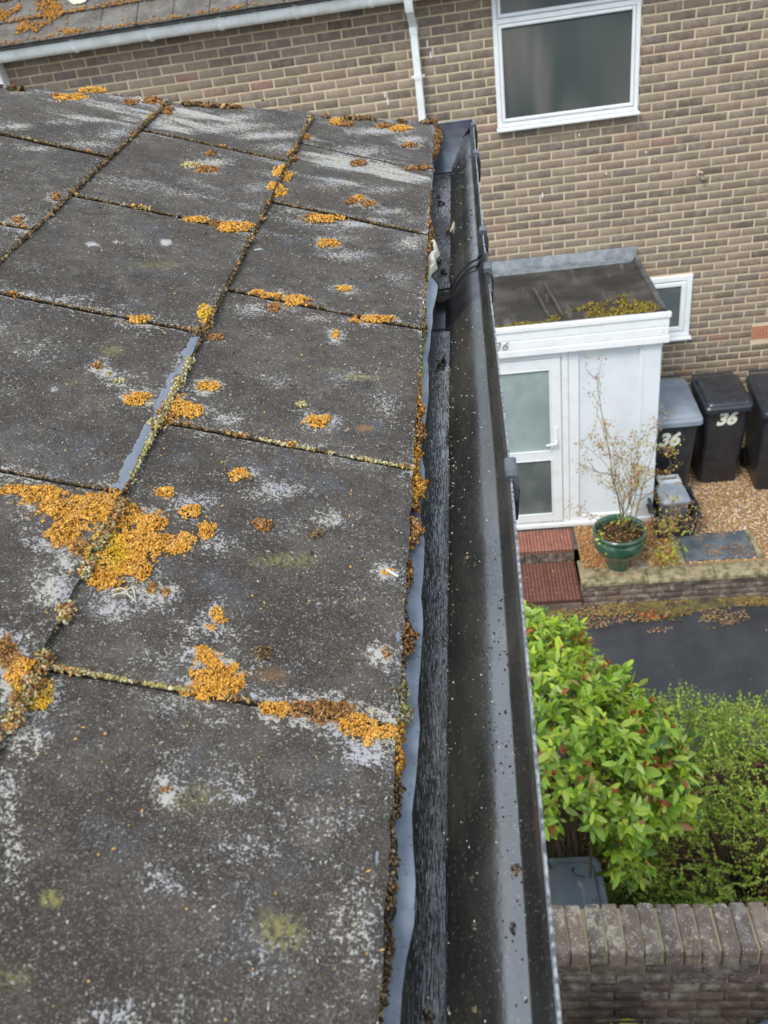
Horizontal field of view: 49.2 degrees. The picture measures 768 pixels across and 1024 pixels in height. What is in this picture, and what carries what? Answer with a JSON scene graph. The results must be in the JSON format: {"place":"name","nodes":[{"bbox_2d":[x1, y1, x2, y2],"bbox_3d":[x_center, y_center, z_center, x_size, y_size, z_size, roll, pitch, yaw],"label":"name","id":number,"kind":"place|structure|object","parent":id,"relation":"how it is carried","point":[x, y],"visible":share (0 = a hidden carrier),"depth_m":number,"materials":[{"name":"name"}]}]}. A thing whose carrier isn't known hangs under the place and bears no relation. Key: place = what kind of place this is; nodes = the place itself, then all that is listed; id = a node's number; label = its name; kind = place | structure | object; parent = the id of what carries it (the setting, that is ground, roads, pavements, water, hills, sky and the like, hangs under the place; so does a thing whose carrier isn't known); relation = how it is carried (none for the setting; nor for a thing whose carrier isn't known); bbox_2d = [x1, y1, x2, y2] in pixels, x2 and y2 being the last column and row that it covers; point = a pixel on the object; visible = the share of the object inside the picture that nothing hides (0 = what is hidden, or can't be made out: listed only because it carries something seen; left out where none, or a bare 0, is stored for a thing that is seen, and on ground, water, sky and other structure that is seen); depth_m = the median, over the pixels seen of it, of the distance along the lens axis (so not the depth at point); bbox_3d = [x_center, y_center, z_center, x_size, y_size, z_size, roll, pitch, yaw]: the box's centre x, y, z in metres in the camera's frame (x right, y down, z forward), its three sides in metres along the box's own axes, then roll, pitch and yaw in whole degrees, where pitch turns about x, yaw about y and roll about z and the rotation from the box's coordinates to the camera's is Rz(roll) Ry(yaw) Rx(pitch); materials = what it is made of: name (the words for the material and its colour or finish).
{"place":"outdoors","nodes":[
{"label":"outdoors","id":0,"kind":"place"},
{"bbox_2d":[517,526,577,552],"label":"doorstep ground","id":1,"kind":"structure","parent":0,"point":[573,536],"depth_m":8.51,"materials":[{"name":"tile"}]},
{"bbox_2d":[491,246,671,529],"bbox_3d":[1.407,-1.179,8.504,2.477,2.285,1.550,-4,35,7],"label":"porch","id":2,"kind":"object","parent":1,"relation":"on","point":[558,318],"visible":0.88,"depth_m":7.80,"materials":[{"name":"plastic"}]},
{"bbox_2d":[499,357,562,523],"bbox_3d":[1.291,-0.611,8.034,0.815,1.793,0.117,-4,35,7],"label":"door","id":3,"kind":"structure","parent":2,"relation":"in","point":[531,389],"depth_m":7.94,"materials":[{"name":"white plastic"}]},
{"bbox_2d":[573,526,579,586],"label":"ground","id":4,"kind":"structure","parent":0,"point":[576,555],"depth_m":8.60,"materials":[{"name":"black plant"}]},
{"bbox_2d":[0,87,439,1023],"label":"bungalow roof","id":5,"kind":"structure","parent":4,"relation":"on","point":[148,865],"depth_m":0.66,"materials":[{"name":"concrete"}]},
{"bbox_2d":[0,633,55,711],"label":"moss patch","id":6,"kind":"object","parent":5,"relation":"on","point":[18,659],"visible":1,"depth_m":0.54,"materials":[{"name":"orange plant"}]},
{"bbox_2d":[0,481,197,591],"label":"moss patch","id":7,"kind":"object","parent":5,"relation":"on","point":[145,534],"visible":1,"depth_m":0.66,"materials":[{"name":"orange plant"}]},
{"bbox_2d":[91,360,124,384],"bbox_3d":[-0.270,-0.137,0.821,0.044,0.016,0.015,23,46,38],"label":"moss patch","id":8,"kind":"object","parent":5,"relation":"on","point":[100,365],"visible":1,"depth_m":0.82,"materials":[{"name":"brown plant"}]},
{"bbox_2d":[121,391,152,406],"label":"moss patch","id":9,"kind":"object","parent":5,"relation":"on","point":[137,395],"visible":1,"depth_m":0.80,"materials":[{"name":"orange plant"}]},
{"bbox_2d":[150,486,174,498],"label":"moss patch","id":10,"kind":"object","parent":5,"relation":"on","point":[169,490],"visible":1,"depth_m":0.71,"materials":[{"name":"orange plant"}]},
{"bbox_2d":[160,784,172,793],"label":"moss patch","id":11,"kind":"object","parent":5,"relation":"on","point":[163,789],"visible":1,"depth_m":0.51,"materials":[{"name":"orange plant"}]},
{"bbox_2d":[155,387,206,426],"bbox_3d":[-0.192,-0.099,0.805,0.040,0.023,0.061,-4,35,7],"label":"moss patch","id":12,"kind":"object","parent":5,"relation":"on","point":[188,409],"visible":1,"depth_m":0.81,"materials":[{"name":"orange plant"}]},
{"bbox_2d":[178,503,206,518],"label":"moss patch","id":13,"kind":"object","parent":5,"relation":"on","point":[193,512],"visible":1,"depth_m":0.70,"materials":[{"name":"orange plant"}]},
{"bbox_2d":[192,517,217,540],"bbox_3d":[-0.145,0.014,0.687,0.019,0.008,0.025,14,41,30],"label":"moss patch","id":14,"kind":"object","parent":5,"relation":"on","point":[202,527],"visible":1,"depth_m":0.69,"materials":[{"name":"orange plant"}]},
{"bbox_2d":[191,380,220,391],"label":"moss patch","id":15,"kind":"object","parent":5,"relation":"on","point":[215,386],"visible":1,"depth_m":0.85,"materials":[{"name":"orange plant"}]},
{"bbox_2d":[179,644,246,703],"bbox_3d":[-0.117,0.111,0.579,0.044,0.018,0.052,-4,35,7],"label":"moss patch","id":16,"kind":"object","parent":5,"relation":"on","point":[219,682],"visible":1,"depth_m":0.57,"materials":[{"name":"orange plant"}]},
{"bbox_2d":[203,605,228,630],"bbox_3d":[-0.124,0.078,0.616,0.017,0.008,0.023,14,41,30],"label":"moss patch","id":17,"kind":"object","parent":5,"relation":"on","point":[216,618],"visible":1,"depth_m":0.62,"materials":[{"name":"orange plant"}]},
{"bbox_2d":[182,215,258,234],"bbox_3d":[-0.221,-0.387,1.142,0.097,0.041,0.046,-12,34,-4],"label":"moss patch","id":18,"kind":"object","parent":5,"relation":"on","point":[223,226],"visible":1,"depth_m":1.14,"materials":[{"name":"orange plant"}]},
{"bbox_2d":[0,83,442,1023],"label":"joint moss","id":19,"kind":"object","parent":5,"relation":"on","point":[14,719],"visible":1,"depth_m":0.80,"materials":[{"name":"brown plant"}]},
{"bbox_2d":[224,467,252,482],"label":"moss patch","id":20,"kind":"object","parent":5,"relation":"on","point":[241,471],"visible":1,"depth_m":0.75,"materials":[{"name":"orange plant"}]},
{"bbox_2d":[250,645,274,660],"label":"moss patch","id":21,"kind":"object","parent":5,"relation":"on","point":[266,648],"visible":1,"depth_m":0.60,"materials":[{"name":"brown plant"}]},
{"bbox_2d":[247,517,277,534],"bbox_3d":[-0.102,0.011,0.704,0.022,0.009,0.019,-34,41,-31],"label":"moss patch","id":22,"kind":"object","parent":5,"relation":"on","point":[260,523],"visible":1,"depth_m":0.70,"materials":[{"name":"brown plant"}]},
{"bbox_2d":[264,301,281,312],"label":"moss patch","id":23,"kind":"object","parent":5,"relation":"on","point":[276,306],"visible":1,"depth_m":1.00,"materials":[{"name":"brown plant"}]},
{"bbox_2d":[266,181,289,197],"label":"moss patch","id":24,"kind":"object","parent":5,"relation":"on","point":[280,188],"visible":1,"depth_m":1.29,"materials":[{"name":"orange plant"}]},
{"bbox_2d":[271,164,296,181],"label":"moss patch","id":25,"kind":"object","parent":5,"relation":"on","point":[278,172],"visible":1,"depth_m":1.34,"materials":[{"name":"orange plant"}]},
{"bbox_2d":[295,400,307,408],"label":"moss patch","id":26,"kind":"object","parent":5,"relation":"on","point":[303,403],"visible":1,"depth_m":0.85,"materials":[{"name":"plant"}]},
{"bbox_2d":[309,528,324,538],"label":"moss patch","id":27,"kind":"object","parent":5,"relation":"on","point":[320,532],"visible":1,"depth_m":0.71,"materials":[{"name":"brown plant"}]},
{"bbox_2d":[302,414,332,428],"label":"moss patch","id":28,"kind":"object","parent":5,"relation":"on","point":[323,418],"visible":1,"depth_m":0.83,"materials":[{"name":"orange plant"}]},
{"bbox_2d":[302,212,344,222],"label":"moss patch","id":29,"kind":"object","parent":5,"relation":"on","point":[315,216],"visible":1,"depth_m":1.24,"materials":[{"name":"orange plant"}]},
{"bbox_2d":[258,694,400,747],"bbox_3d":[-0.035,0.140,0.574,0.092,0.040,0.038,1,36,14],"label":"moss patch","id":30,"kind":"object","parent":5,"relation":"on","point":[341,716],"visible":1,"depth_m":0.57,"materials":[{"name":"orange plant"}]},
{"bbox_2d":[317,237,341,248],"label":"moss patch","id":31,"kind":"object","parent":5,"relation":"on","point":[327,242],"visible":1,"depth_m":1.17,"materials":[{"name":"orange plant"}]},
{"bbox_2d":[331,329,339,338],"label":"moss patch","id":32,"kind":"object","parent":5,"relation":"on","point":[335,333],"visible":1,"depth_m":0.98,"materials":[{"name":"orange plant"}]},
{"bbox_2d":[336,284,354,291],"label":"moss patch","id":33,"kind":"object","parent":5,"relation":"on","point":[344,287],"visible":1,"depth_m":1.07,"materials":[{"name":"orange plant"}]},
{"bbox_2d":[342,194,376,206],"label":"moss patch","id":34,"kind":"object","parent":5,"relation":"on","point":[355,199],"visible":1,"depth_m":1.32,"materials":[{"name":"orange plant"}]},
{"bbox_2d":[381,645,390,660],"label":"moss patch","id":35,"kind":"object","parent":5,"relation":"on","point":[387,655],"visible":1,"depth_m":0.62,"materials":[{"name":"orange plant"}]},
{"bbox_2d":[380,567,394,575],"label":"moss patch","id":36,"kind":"object","parent":5,"relation":"on","point":[384,572],"visible":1,"depth_m":0.69,"materials":[{"name":"orange plant"}]},
{"bbox_2d":[386,568,398,577],"bbox_3d":[0.006,0.050,0.683,0.011,0.005,0.008,-4,35,7],"label":"twig","id":37,"kind":"object","parent":5,"relation":"on","point":[391,572],"visible":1,"depth_m":0.68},
{"bbox_2d":[400,118,561,1023],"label":"roof gutter","id":38,"kind":"object","parent":5,"relation":"attached to","point":[482,950],"visible":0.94,"depth_m":0.64,"materials":[{"name":"black plastic"}]},
{"bbox_2d":[0,0,767,434],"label":"brick house","id":39,"kind":"structure","parent":4,"relation":"on","point":[612,124],"depth_m":7.67,"materials":[{"name":"brown brick"}]},
{"bbox_2d":[491,0,641,132],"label":"window","id":40,"kind":"structure","parent":39,"relation":"in","point":[580,67],"depth_m":7.44,"materials":[{"name":"white plastic"}]},
{"bbox_2d":[650,274,692,341],"bbox_3d":[2.731,-2.084,8.699,0.902,0.683,0.135,-4,35,7],"label":"window","id":41,"kind":"structure","parent":39,"relation":"in","point":[676,296],"depth_m":8.61,"materials":[{"name":"white plastic"}]},
{"bbox_2d":[517,528,581,609],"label":"doorsteps","id":42,"kind":"object","parent":4,"relation":"on","point":[545,584],"visible":0.33,"depth_m":8.23,"materials":[{"name":"tile"}]},
{"bbox_2d":[540,746,767,906],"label":"planting bed","id":43,"kind":"object","parent":4,"relation":"on","point":[681,851],"visible":0.03,"depth_m":5.84,"materials":[{"name":"green plant"}]},
{"bbox_2d":[546,848,607,908],"bbox_3d":[0.973,2.595,4.785,0.612,1.069,0.788,-5,34,6],"label":"wheelie bin","id":44,"kind":"object","parent":43,"relation":"on","point":[571,882],"visible":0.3,"depth_m":4.64,"materials":[{"name":"black plastic"}]},
{"bbox_2d":[524,600,706,894],"bbox_3d":[1.062,1.664,5.009,1.611,2.225,1.798,11,39,27],"label":"glossy shrub","id":45,"kind":"object","parent":43,"relation":"on","point":[631,730],"visible":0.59,"depth_m":4.33,"materials":[{"name":"green plant"}]},
{"bbox_2d":[608,871,745,908],"bbox_3d":[1.756,2.571,4.761,1.406,0.988,1.005,9,38,24],"label":"ground plant","id":46,"kind":"object","parent":43,"relation":"on","point":[664,900],"visible":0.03,"depth_m":4.83,"materials":[{"name":"green plant"}]},
{"bbox_2d":[599,679,767,908],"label":"arching shrub","id":47,"kind":"object","parent":43,"relation":"on","point":[741,879],"visible":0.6,"depth_m":4.93,"materials":[{"name":"green plant"}]},
{"bbox_2d":[551,902,767,1023],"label":"garden wall","id":48,"kind":"structure","parent":4,"relation":"on","point":[646,963],"depth_m":3.50,"materials":[{"name":"brick"}]},
{"bbox_2d":[577,559,767,604],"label":"brick wall","id":49,"kind":"structure","parent":4,"relation":"on","point":[714,580],"depth_m":7.75,"materials":[{"name":"brick"}]},
{"bbox_2d":[611,1019,644,1023],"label":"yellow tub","id":50,"kind":"object","parent":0,"point":[626,1021],"visible":1,"depth_m":3.43,"materials":[{"name":"plastic"}]},
{"bbox_2d":[530,606,767,755],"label":"driveway","id":51,"kind":"structure","parent":0,"point":[694,651],"depth_m":7.32,"materials":[{"name":"grey asphalt"}]},
{"bbox_2d":[519,468,767,903],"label":"fallen leaves","id":52,"kind":"object","parent":51,"relation":"on","point":[585,537],"visible":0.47,"depth_m":7.87,"materials":[{"name":"brown plant"}]},
{"bbox_2d":[537,595,767,617],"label":"driveway moss edge","id":53,"kind":"object","parent":51,"relation":"on","point":[698,605],"visible":0.38,"depth_m":7.80,"materials":[{"name":"plant"}]},
{"bbox_2d":[636,599,767,632],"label":"kerb moss","id":54,"kind":"object","parent":51,"relation":"on","point":[654,613],"visible":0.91,"depth_m":7.71,"materials":[{"name":"brown plant"}]},
{"bbox_2d":[574,435,767,568],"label":"gravel bed","id":55,"kind":"object","parent":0,"point":[739,522],"visible":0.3,"depth_m":8.37,"materials":[{"name":"beige gravel"}]},
{"bbox_2d":[627,551,650,569],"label":"paving slab","id":56,"kind":"structure","parent":55,"relation":"on","point":[644,565],"depth_m":7.87,"materials":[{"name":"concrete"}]},
{"bbox_2d":[592,514,646,571],"bbox_3d":[2.180,0.321,7.787,0.486,0.424,0.486,-4,35,7],"label":"plant pot","id":57,"kind":"object","parent":56,"relation":"on","point":[621,555],"visible":0.94,"depth_m":7.66,"materials":[{"name":"green ceramic"}]},
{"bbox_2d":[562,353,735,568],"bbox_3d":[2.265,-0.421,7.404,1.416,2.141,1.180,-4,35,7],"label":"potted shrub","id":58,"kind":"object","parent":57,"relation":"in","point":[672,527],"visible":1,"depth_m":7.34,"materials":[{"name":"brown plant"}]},
{"bbox_2d":[646,487,701,538],"bbox_3d":[2.820,0.025,8.215,0.480,0.270,0.520,-4,35,7],"label":"recycling crate","id":59,"kind":"object","parent":55,"relation":"on","point":[653,507],"visible":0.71,"depth_m":8.09,"materials":[{"name":"black plastic"}]},
{"bbox_2d":[656,474,690,517],"bbox_3d":[2.823,-0.103,8.248,0.270,0.385,0.398,-6,34,5],"label":"food caddy","id":60,"kind":"object","parent":59,"relation":"in","point":[670,487],"visible":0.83,"depth_m":8.12,"materials":[{"name":"grey plastic"}]},
{"bbox_2d":[654,374,702,488],"bbox_3d":[2.834,-0.733,8.599,0.592,1.064,0.884,-4,35,7],"label":"wheelie bin","id":61,"kind":"object","parent":55,"relation":"on","point":[676,395],"visible":0.62,"depth_m":8.21,"materials":[{"name":"black plastic"}]},
{"bbox_2d":[670,530,763,563],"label":"slate cover slab","id":62,"kind":"structure","parent":55,"relation":"on","point":[697,551],"depth_m":7.91,"materials":[{"name":"stone"}]},
{"bbox_2d":[690,371,753,482],"bbox_3d":[3.428,-0.842,8.643,0.479,1.034,0.669,-5,35,6],"label":"wheelie bin","id":63,"kind":"object","parent":55,"relation":"on","point":[725,403],"visible":0.91,"depth_m":8.41,"materials":[{"name":"black plastic"}]},
{"bbox_2d":[739,369,767,489],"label":"wheelie bin","id":64,"kind":"object","parent":55,"relation":"on","point":[753,459],"visible":0.94,"depth_m":8.37,"materials":[{"name":"black plastic"}]}
]}

